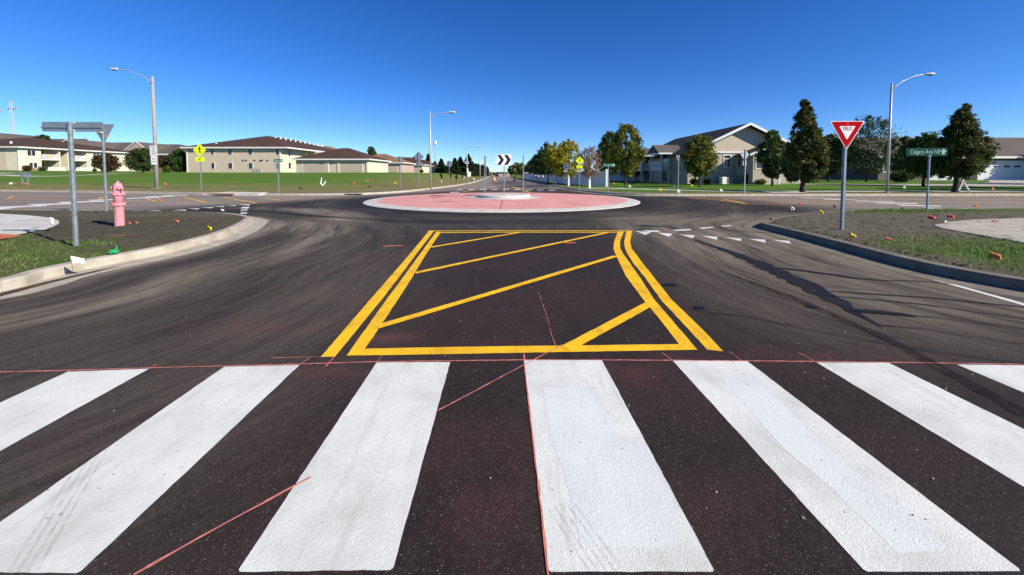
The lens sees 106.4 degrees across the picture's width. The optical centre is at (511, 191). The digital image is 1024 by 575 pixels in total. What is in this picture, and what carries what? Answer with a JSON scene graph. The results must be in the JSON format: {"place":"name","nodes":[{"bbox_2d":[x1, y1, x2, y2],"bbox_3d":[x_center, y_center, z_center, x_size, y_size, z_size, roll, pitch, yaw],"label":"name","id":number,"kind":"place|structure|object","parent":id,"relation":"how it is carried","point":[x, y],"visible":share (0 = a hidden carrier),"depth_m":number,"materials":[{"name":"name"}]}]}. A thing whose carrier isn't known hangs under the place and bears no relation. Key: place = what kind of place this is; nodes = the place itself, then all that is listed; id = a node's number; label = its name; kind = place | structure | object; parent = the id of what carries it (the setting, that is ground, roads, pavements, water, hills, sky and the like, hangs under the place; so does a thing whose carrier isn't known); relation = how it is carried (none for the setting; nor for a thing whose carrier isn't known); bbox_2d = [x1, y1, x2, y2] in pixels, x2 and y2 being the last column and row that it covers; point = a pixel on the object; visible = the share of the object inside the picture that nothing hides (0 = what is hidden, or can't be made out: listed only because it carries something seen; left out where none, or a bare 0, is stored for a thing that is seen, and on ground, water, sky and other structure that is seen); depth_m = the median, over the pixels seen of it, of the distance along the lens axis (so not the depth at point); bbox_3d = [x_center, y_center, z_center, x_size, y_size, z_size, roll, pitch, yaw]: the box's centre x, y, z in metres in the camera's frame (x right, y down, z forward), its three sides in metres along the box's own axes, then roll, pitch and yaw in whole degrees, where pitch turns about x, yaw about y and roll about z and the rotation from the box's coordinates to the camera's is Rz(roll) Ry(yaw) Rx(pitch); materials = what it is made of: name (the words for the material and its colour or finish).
{"place":"outdoors","nodes":[
{"label":"outdoors","id":0,"kind":"place"},
{"bbox_2d":[0,214,58,234],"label":"pavement","id":1,"kind":"structure","parent":0,"point":[11,224],"depth_m":10.16,"materials":[{"name":"concrete"}]},
{"bbox_2d":[0,210,244,277],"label":"verge","id":2,"kind":"structure","parent":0,"point":[160,226],"depth_m":8.65,"materials":[{"name":"green plant"}]},
{"bbox_2d":[40,122,103,245],"bbox_3d":[-8.088,-0.013,7.079,1.097,2.524,0.050,0,3,-2],"label":"street name sign","id":3,"kind":"object","parent":2,"relation":"on","point":[69,128],"visible":0.99,"depth_m":7.05,"materials":[{"name":"metal"}]},
{"bbox_2d":[0,209,174,274],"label":"grass","id":4,"kind":"structure","parent":2,"relation":"on","point":[23,256],"depth_m":6.57,"materials":[{"name":"green plant"}]},
{"bbox_2d":[96,124,113,210],"bbox_3d":[-14.597,-0.721,13.693,0.786,3.340,0.095,0,3,-1],"label":"yield sign","id":5,"kind":"object","parent":2,"relation":"on","point":[104,135],"visible":0.88,"depth_m":13.68,"materials":[{"name":"metal"}]},
{"bbox_2d":[110,181,125,226],"bbox_3d":[-10.082,0.381,9.800,0.294,1.292,0.323,-2,3,-38],"label":"fire hydrant","id":6,"kind":"object","parent":2,"relation":"on","point":[118,194],"visible":0.96,"depth_m":9.75,"materials":[{"name":"pink metal"}]},
{"bbox_2d":[202,192,267,195],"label":"pavement","id":7,"kind":"structure","parent":0,"point":[245,194],"depth_m":26.39,"materials":[{"name":"concrete"}]},
{"bbox_2d":[0,170,487,192],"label":"lawn","id":8,"kind":"structure","parent":0,"point":[292,182],"depth_m":47.37,"materials":[{"name":"green plant"}]},
{"bbox_2d":[0,133,36,138],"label":"apartment building","id":9,"kind":"structure","parent":8,"relation":"on","point":[5,136],"depth_m":140.00,"materials":[{"name":"beige"}]},
{"bbox_2d":[18,172,30,184],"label":"utility board","id":10,"kind":"object","parent":8,"relation":"on","point":[24,174],"visible":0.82,"depth_m":41.24,"materials":[{"name":"metal"}]},
{"bbox_2d":[0,138,132,170],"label":"apartment building","id":11,"kind":"structure","parent":8,"relation":"on","point":[36,154],"depth_m":99.71,"materials":[{"name":"beige"}]},
{"bbox_2d":[62,139,121,148],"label":"apartment building","id":12,"kind":"structure","parent":8,"relation":"on","point":[111,145],"depth_m":147.16,"materials":[{"name":"beige"}]},
{"bbox_2d":[89,153,122,172],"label":"crabapple tree","id":13,"kind":"object","parent":8,"relation":"on","point":[112,163],"visible":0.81,"depth_m":77.25,"materials":[{"name":"brown plant"}]},
{"bbox_2d":[113,142,145,148],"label":"apartment building","id":14,"kind":"structure","parent":8,"relation":"on","point":[124,145],"depth_m":156.81,"materials":[{"name":"beige"}]},
{"bbox_2d":[108,67,158,187],"bbox_3d":[-33.595,-5.549,34.031,4.157,10.779,0.510,0,3,0],"label":"street lamp","id":15,"kind":"object","parent":8,"relation":"on","point":[156,168],"visible":0.95,"depth_m":33.92,"materials":[{"name":"grey metal"}]},
{"bbox_2d":[120,147,158,172],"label":"crabapple tree","id":16,"kind":"object","parent":8,"relation":"on","point":[139,160],"visible":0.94,"depth_m":72.96,"materials":[{"name":"green plant"}]},
{"bbox_2d":[118,141,186,171],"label":"apartment building","id":17,"kind":"structure","parent":8,"relation":"on","point":[164,149],"depth_m":131.08,"materials":[{"name":"beige brick"}]},
{"bbox_2d":[158,155,169,172],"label":"crabapple tree","id":18,"kind":"object","parent":8,"relation":"on","point":[162,158],"visible":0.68,"depth_m":87.18,"materials":[{"name":"brown plant"}]},
{"bbox_2d":[166,148,186,171],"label":"crabapple tree","id":19,"kind":"object","parent":8,"relation":"on","point":[176,156],"visible":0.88,"depth_m":84.75,"materials":[{"name":"green plant"}]},
{"bbox_2d":[193,144,205,189],"bbox_3d":[-25.948,-1.950,31.901,1.075,4.021,0.081,0,3,0],"label":"pedestrian sign","id":20,"kind":"object","parent":8,"relation":"on","point":[199,149],"visible":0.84,"depth_m":31.81,"materials":[{"name":"metal"}]},
{"bbox_2d":[180,136,332,171],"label":"apartment building","id":21,"kind":"structure","parent":8,"relation":"on","point":[248,154],"depth_m":83.83,"materials":[{"name":"beige paint"}]},
{"bbox_2d":[291,148,390,172],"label":"garage","id":22,"kind":"structure","parent":8,"relation":"on","point":[339,160],"depth_m":74.87,"materials":[{"name":"beige"}]},
{"bbox_2d":[302,161,326,172],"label":"garage door","id":23,"kind":"structure","parent":22,"relation":"in","point":[307,166],"depth_m":74.82,"materials":[{"name":"white metal"}]},
{"bbox_2d":[339,161,362,172],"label":"garage door","id":24,"kind":"structure","parent":22,"relation":"in","point":[344,166],"depth_m":74.82,"materials":[{"name":"white metal"}]},
{"bbox_2d":[373,154,415,172],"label":"garage","id":25,"kind":"structure","parent":8,"relation":"on","point":[396,165],"depth_m":100.02,"materials":[{"name":"beige"}]},
{"bbox_2d":[388,164,397,171],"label":"garage door","id":26,"kind":"structure","parent":25,"relation":"in","point":[391,167],"depth_m":97.80,"materials":[{"name":"white metal"}]},
{"bbox_2d":[403,157,429,172],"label":"garage","id":27,"kind":"structure","parent":8,"relation":"on","point":[424,167],"depth_m":122.81,"materials":[{"name":"beige"}]},
{"bbox_2d":[414,151,423,185],"bbox_3d":[-9.139,-2.031,37.525,1.008,3.718,0.071,0,3,0],"label":"traffic sign","id":28,"kind":"object","parent":8,"relation":"on","point":[418,156],"visible":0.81,"depth_m":37.50,"materials":[{"name":"metal"}]},
{"bbox_2d":[434,158,447,172],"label":"spruce tree","id":29,"kind":"object","parent":8,"relation":"on","point":[441,166],"visible":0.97,"depth_m":138.87,"materials":[{"name":"green plant"}]},
{"bbox_2d":[447,158,462,174],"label":"spruce tree","id":30,"kind":"object","parent":8,"relation":"on","point":[455,167],"visible":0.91,"depth_m":133.99,"materials":[{"name":"green plant"}]},
{"bbox_2d":[461,154,480,176],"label":"spruce tree","id":31,"kind":"object","parent":8,"relation":"on","point":[471,168],"visible":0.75,"depth_m":136.95,"materials":[{"name":"green plant"}]},
{"bbox_2d":[0,175,1023,574],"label":"road","id":32,"kind":"structure","parent":0,"point":[298,285],"depth_m":3.24,"materials":[{"name":"black asphalt"}]},
{"bbox_2d":[0,369,147,450],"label":"crosswalk marking","id":33,"kind":"object","parent":32,"relation":"on","point":[23,414],"visible":1,"depth_m":2.58,"materials":[{"name":"white paint"}]},
{"bbox_2d":[0,209,267,298],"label":"kerb","id":34,"kind":"structure","parent":32,"relation":"on","point":[246,226],"depth_m":6.48,"materials":[{"name":"concrete"}]},
{"bbox_2d":[0,266,115,295],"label":"mud marking","id":35,"kind":"object","parent":34,"relation":"on","point":[17,289],"visible":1,"depth_m":5.20,"materials":[{"name":"brown soil"}]},
{"bbox_2d":[70,256,83,269],"bbox_3d":[-6.367,1.052,5.612,0.142,0.230,0.017,-1,3,-29],"label":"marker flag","id":36,"kind":"object","parent":34,"relation":"on","point":[75,260],"visible":1,"depth_m":5.61,"materials":[{"name":"plastic"}]},
{"bbox_2d":[0,365,298,572],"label":"crosswalk marking","id":37,"kind":"object","parent":32,"relation":"on","point":[77,520],"visible":1,"depth_m":1.91,"materials":[{"name":"white paint"}]},
{"bbox_2d":[6,196,301,203],"bbox_3d":[-30.310,0.387,24.866,35.644,0.007,4.683,0,3,10],"label":"yellow marking","id":38,"kind":"object","parent":32,"relation":"on","point":[155,200],"visible":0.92,"depth_m":22.68,"materials":[{"name":"paint"}]},
{"bbox_2d":[0,176,488,195],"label":"kerb","id":39,"kind":"structure","parent":32,"relation":"on","point":[275,194],"depth_m":29.98,"materials":[{"name":"concrete"}]},
{"bbox_2d":[239,362,449,571],"bbox_3d":[-0.775,1.417,2.278,0.634,0.001,1.635,0,3,0],"label":"crosswalk marking","id":40,"kind":"object","parent":32,"relation":"on","point":[354,493],"visible":1,"depth_m":1.87,"materials":[{"name":"white paint"}]},
{"bbox_2d":[429,110,455,188],"bbox_3d":[-6.539,-3.868,35.958,2.503,7.384,0.340,0,3,0],"label":"street lamp","id":41,"kind":"object","parent":32,"relation":"on","point":[451,112],"visible":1,"depth_m":35.84,"materials":[{"name":"metal"}]},
{"bbox_2d":[363,192,639,212],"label":"truck apron kerb","id":42,"kind":"structure","parent":32,"relation":"on","point":[375,203],"depth_m":16.09,"materials":[{"name":"concrete"}]},
{"bbox_2d":[377,192,626,208],"bbox_3d":[-0.550,0.409,22.742,14.130,0.105,14.130,0,3,0],"label":"truck apron","id":43,"kind":"object","parent":42,"relation":"on","point":[542,201],"visible":0.72,"depth_m":19.45,"materials":[{"name":"pink concrete"}]},
{"bbox_2d":[468,196,538,199],"bbox_3d":[-0.500,0.364,22.940,4.280,0.056,4.280,0,3,0],"label":"island gutter","id":44,"kind":"object","parent":43,"relation":"on","point":[476,197],"visible":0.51,"depth_m":21.47,"materials":[{"name":"concrete"}]},
{"bbox_2d":[477,193,529,198],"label":"island kerb","id":45,"kind":"structure","parent":44,"relation":"on","point":[503,195],"depth_m":21.80,"materials":[{"name":"concrete"}]},
{"bbox_2d":[497,154,510,193],"bbox_3d":[-0.457,-0.879,22.327,0.827,2.551,0.073,0,3,0],"label":"chevron sign","id":46,"kind":"object","parent":44,"relation":"on","point":[504,160],"visible":0.85,"depth_m":22.25,"materials":[{"name":"metal"}]},
{"bbox_2d":[0,294,1023,574],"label":"chalk line marking","id":47,"kind":"object","parent":32,"relation":"on","point":[440,408],"visible":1,"depth_m":2.96,"materials":[{"name":"red paint"}]},
{"bbox_2d":[322,230,721,356],"bbox_3d":[0.490,1.213,6.733,5.445,0.003,7.113,0,3,0],"label":"yellow marking","id":48,"kind":"object","parent":32,"relation":"on","point":[383,312],"visible":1,"depth_m":4.07,"materials":[{"name":"paint"}]},
{"bbox_2d":[34,232,1016,522],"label":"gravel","id":49,"kind":"structure","parent":32,"relation":"on","point":[698,338],"depth_m":2.91,"materials":[{"name":"gravel"}]},
{"bbox_2d":[237,209,882,326],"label":"tyre marks","id":50,"kind":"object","parent":32,"relation":"on","point":[808,287],"depth_m":5.40,"materials":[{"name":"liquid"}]},
{"bbox_2d":[538,247,617,304],"bbox_3d":[1.217,1.245,6.008,1.068,0.001,3.856,1,3,13],"label":"tread marking","id":51,"kind":"object","parent":32,"relation":"on","point":[563,267],"visible":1,"depth_m":5.64,"materials":[{"name":"black rubber"}]},
{"bbox_2d":[576,157,583,190],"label":"pedestrian sign","id":52,"kind":"object","parent":32,"relation":"on","point":[579,160],"visible":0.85,"depth_m":33.40,"materials":[{"name":"metal"}]},
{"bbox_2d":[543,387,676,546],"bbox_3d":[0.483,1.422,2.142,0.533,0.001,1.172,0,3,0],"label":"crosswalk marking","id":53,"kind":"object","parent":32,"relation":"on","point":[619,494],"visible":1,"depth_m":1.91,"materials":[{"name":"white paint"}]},
{"bbox_2d":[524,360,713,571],"bbox_3d":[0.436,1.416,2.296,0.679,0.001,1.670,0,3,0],"label":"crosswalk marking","id":54,"kind":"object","parent":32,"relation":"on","point":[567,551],"visible":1,"depth_m":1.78,"materials":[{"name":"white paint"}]},
{"bbox_2d":[509,177,1023,195],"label":"kerb","id":55,"kind":"structure","parent":32,"relation":"on","point":[642,194],"depth_m":26.60,"materials":[{"name":"concrete"}]},
{"bbox_2d":[760,267,886,280],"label":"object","id":56,"kind":"structure","parent":32,"relation":"on","point":[817,272],"depth_m":5.89,"materials":[{"name":"black liquid"}]},
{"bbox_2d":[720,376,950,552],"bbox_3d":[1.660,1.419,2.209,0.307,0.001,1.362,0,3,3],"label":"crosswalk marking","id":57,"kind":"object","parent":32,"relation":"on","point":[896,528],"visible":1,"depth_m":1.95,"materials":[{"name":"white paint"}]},
{"bbox_2d":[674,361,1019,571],"bbox_3d":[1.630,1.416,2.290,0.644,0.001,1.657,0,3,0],"label":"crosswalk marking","id":58,"kind":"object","parent":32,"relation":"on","point":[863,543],"visible":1,"depth_m":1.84,"materials":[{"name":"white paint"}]},
{"bbox_2d":[682,306,1022,362],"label":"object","id":59,"kind":"structure","parent":32,"relation":"on","point":[857,337],"depth_m":3.51,"materials":[{"name":"black liquid"}]},
{"bbox_2d":[689,197,1020,203],"bbox_3d":[25.629,0.517,22.016,28.590,0.004,5.543,0,3,0],"label":"road marking","id":60,"kind":"object","parent":32,"relation":"on","point":[833,203],"visible":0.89,"depth_m":21.02,"materials":[{"name":"paint"}]},
{"bbox_2d":[719,270,1023,413],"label":"skid marking","id":61,"kind":"object","parent":32,"relation":"on","point":[931,360],"visible":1,"depth_m":3.08,"materials":[{"name":"black rubber"}]},
{"bbox_2d":[846,308,917,316],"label":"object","id":62,"kind":"structure","parent":32,"relation":"on","point":[871,311],"depth_m":4.21,"materials":[{"name":"black asphalt"}]},
{"bbox_2d":[743,208,1023,297],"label":"kerb","id":63,"kind":"structure","parent":32,"relation":"on","point":[1009,285],"depth_m":6.24,"materials":[{"name":"grey concrete"}]},
{"bbox_2d":[817,362,1023,485],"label":"crosswalk marking","id":64,"kind":"object","parent":32,"relation":"on","point":[995,442],"visible":1,"depth_m":2.42,"materials":[{"name":"white paint"}]},
{"bbox_2d":[824,295,1023,318],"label":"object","id":65,"kind":"structure","parent":32,"relation":"on","point":[922,304],"depth_m":4.47,"materials":[{"name":"black liquid"}]},
{"bbox_2d":[835,291,1023,306],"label":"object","id":66,"kind":"structure","parent":32,"relation":"on","point":[926,297],"depth_m":4.69,"materials":[{"name":"black asphalt"}]},
{"bbox_2d":[872,312,1022,327],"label":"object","id":67,"kind":"structure","parent":32,"relation":"on","point":[940,317],"depth_m":4.03,"materials":[{"name":"black liquid"}]},
{"bbox_2d":[935,280,1023,304],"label":"edge line marking","id":68,"kind":"object","parent":32,"relation":"on","point":[1006,299],"visible":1,"depth_m":4.84,"materials":[{"name":"white paint"}]},
{"bbox_2d":[958,364,1023,391],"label":"crosswalk marking","id":69,"kind":"object","parent":32,"relation":"on","point":[1012,376],"visible":1,"depth_m":2.93,"materials":[{"name":"white paint"}]},
{"bbox_2d":[0,0,1023,173],"label":"sky","id":70,"kind":"structure","parent":0,"point":[517,76],"materials":[{"name":"blue"}]},
{"bbox_2d":[503,175,1023,193],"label":"lawn","id":71,"kind":"structure","parent":0,"point":[637,186],"depth_m":37.03,"materials":[{"name":"green plant"}]},
{"bbox_2d":[516,163,525,176],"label":"ash tree","id":72,"kind":"object","parent":71,"relation":"on","point":[519,167],"visible":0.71,"depth_m":149.02,"materials":[{"name":"green plant"}]},
{"bbox_2d":[533,141,562,182],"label":"ash tree","id":73,"kind":"object","parent":71,"relation":"on","point":[539,162],"visible":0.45,"depth_m":55.81,"materials":[{"name":"green plant"}]},
{"bbox_2d":[542,142,569,183],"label":"ash tree","id":74,"kind":"object","parent":71,"relation":"on","point":[551,155],"visible":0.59,"depth_m":48.94,"materials":[{"name":"green plant"}]},
{"bbox_2d":[524,171,604,185],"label":"fence","id":75,"kind":"object","parent":71,"relation":"on","point":[599,180],"visible":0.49,"depth_m":47.24,"materials":[{"name":"white plastic"}]},
{"bbox_2d":[550,138,579,185],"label":"ash tree","id":76,"kind":"object","parent":71,"relation":"on","point":[567,149],"visible":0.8,"depth_m":42.88,"materials":[{"name":"yellow plant"}]},
{"bbox_2d":[574,146,601,188],"bbox_3d":[7.044,-2.159,35.125,2.835,4.163,2.892,0,3,0],"label":"ash tree","id":77,"kind":"object","parent":71,"relation":"on","point":[589,160],"visible":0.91,"depth_m":34.96,"materials":[{"name":"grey plant"}]},
{"bbox_2d":[578,171,635,180],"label":"fence","id":78,"kind":"object","parent":71,"relation":"on","point":[617,177],"visible":0.15,"depth_m":67.64,"materials":[{"name":"white plastic"}]},
{"bbox_2d":[595,131,620,183],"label":"shade tree","id":79,"kind":"object","parent":71,"relation":"on","point":[606,138],"visible":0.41,"depth_m":51.28,"materials":[{"name":"green plant"}]},
{"bbox_2d":[598,123,646,184],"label":"shade tree","id":80,"kind":"object","parent":71,"relation":"on","point":[626,166],"visible":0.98,"depth_m":45.37,"materials":[{"name":"green plant"}]},
{"bbox_2d":[681,134,719,186],"bbox_3d":[18.773,-3.020,38.420,3.709,5.478,4.111,0,3,0],"label":"maple tree","id":81,"kind":"object","parent":71,"relation":"on","point":[700,167],"visible":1,"depth_m":37.68,"materials":[{"name":"green plant"}]},
{"bbox_2d":[632,122,800,183],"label":"condo house","id":82,"kind":"structure","parent":71,"relation":"on","point":[660,163],"depth_m":47.95,"materials":[{"name":"beige"}]},
{"bbox_2d":[723,155,730,167],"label":"window","id":83,"kind":"structure","parent":82,"relation":"in","point":[726,158],"depth_m":47.85,"materials":[{"name":"white plastic"}]},
{"bbox_2d":[741,149,748,192],"bbox_3d":[16.366,-1.308,26.917,0.784,3.318,0.071,-1,3,-20],"label":"traffic sign","id":84,"kind":"object","parent":71,"relation":"on","point":[744,154],"visible":0.85,"depth_m":26.89,"materials":[{"name":"metal"}]},
{"bbox_2d":[755,129,786,185],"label":"shade tree","id":85,"kind":"object","parent":71,"relation":"on","point":[769,157],"visible":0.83,"depth_m":40.81,"materials":[{"name":"green plant"}]},
{"bbox_2d":[779,98,834,191],"bbox_3d":[21.870,-3.339,28.491,3.245,7.117,3.401,1,3,22],"label":"linden tree","id":86,"kind":"object","parent":71,"relation":"on","point":[808,141],"visible":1,"depth_m":27.93,"materials":[{"name":"green plant"}]},
{"bbox_2d":[815,133,859,180],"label":"shade tree","id":87,"kind":"object","parent":71,"relation":"on","point":[835,149],"visible":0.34,"depth_m":56.42,"materials":[{"name":"green plant"}]},
{"bbox_2d":[833,115,909,181],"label":"honeylocust tree","id":88,"kind":"object","parent":71,"relation":"on","point":[866,156],"visible":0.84,"depth_m":53.47,"materials":[{"name":"green plant"}]},
{"bbox_2d":[878,135,918,180],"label":"shade tree","id":89,"kind":"object","parent":71,"relation":"on","point":[895,159],"visible":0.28,"depth_m":59.63,"materials":[{"name":"green plant"}]},
{"bbox_2d":[889,169,916,182],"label":"shrub","id":90,"kind":"object","parent":71,"relation":"on","point":[896,176],"visible":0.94,"depth_m":51.56,"materials":[{"name":"green plant"}]},
{"bbox_2d":[885,72,934,192],"bbox_3d":[28.388,-4.122,27.340,3.152,8.696,0.340,0,3,0],"label":"street lamp","id":91,"kind":"object","parent":71,"relation":"on","point":[889,143],"visible":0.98,"depth_m":27.29,"materials":[{"name":"metal"}]},
{"bbox_2d":[807,138,1023,179],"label":"house","id":92,"kind":"structure","parent":71,"relation":"on","point":[1009,161],"depth_m":65.94,"materials":[{"name":"brown"}]},
{"bbox_2d":[977,161,1023,179],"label":"garage door","id":93,"kind":"structure","parent":92,"relation":"in","point":[1000,170],"depth_m":65.87,"materials":[{"name":"white metal"}]},
{"bbox_2d":[896,130,939,185],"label":"shade tree","id":94,"kind":"object","parent":71,"relation":"on","point":[920,167],"visible":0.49,"depth_m":40.06,"materials":[{"name":"green plant"}]},
{"bbox_2d":[925,102,1000,193],"bbox_3d":[33.491,-3.192,28.571,3.628,6.830,3.661,0,3,0],"label":"linden tree","id":95,"kind":"object","parent":71,"relation":"on","point":[962,132],"visible":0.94,"depth_m":28.19,"materials":[{"name":"green plant"}]},
{"bbox_2d":[612,188,1023,191],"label":"pavement","id":96,"kind":"structure","parent":0,"point":[840,191],"depth_m":29.06,"materials":[{"name":"concrete"}]},
{"bbox_2d":[807,184,938,185],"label":"path","id":97,"kind":"structure","parent":0,"point":[872,184],"depth_m":43.88,"materials":[{"name":"concrete"}]},
{"bbox_2d":[768,208,1023,277],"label":"verge","id":98,"kind":"structure","parent":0,"point":[901,221],"depth_m":8.86,"materials":[{"name":"green plant"}]},
{"bbox_2d":[831,121,863,229],"bbox_3d":[7.854,-0.243,9.047,0.746,2.807,0.060,0,3,3],"label":"yield sign","id":99,"kind":"object","parent":98,"relation":"on","point":[846,131],"visible":0.98,"depth_m":8.98,"materials":[{"name":"metal"}]},
{"bbox_2d":[906,148,947,210],"bbox_3d":[14.682,-0.291,13.610,1.211,2.489,0.058,1,3,12],"label":"street name sign","id":100,"kind":"object","parent":98,"relation":"on","point":[928,152],"visible":0.99,"depth_m":13.56,"materials":[{"name":"metal"}]},
{"bbox_2d":[837,208,1023,274],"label":"grass","id":101,"kind":"structure","parent":98,"relation":"on","point":[950,241],"depth_m":7.13,"materials":[{"name":"green plant"}]},
{"bbox_2d":[911,180,1023,185],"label":"path","id":102,"kind":"structure","parent":0,"point":[1006,183],"depth_m":47.06,"materials":[{"name":"concrete"}]},
{"bbox_2d":[933,218,1023,242],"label":"pavement","id":103,"kind":"structure","parent":0,"point":[1000,228],"depth_m":9.40,"materials":[{"name":"concrete"}]},
{"label":"ground","id":104,"kind":"structure","parent":0,"visible":0},
{"bbox_2d":[7,101,16,133],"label":"lattice mast","id":105,"kind":"object","parent":104,"relation":"on","point":[11,108],"visible":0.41,"depth_m":415.57,"materials":[{"name":"metal"}]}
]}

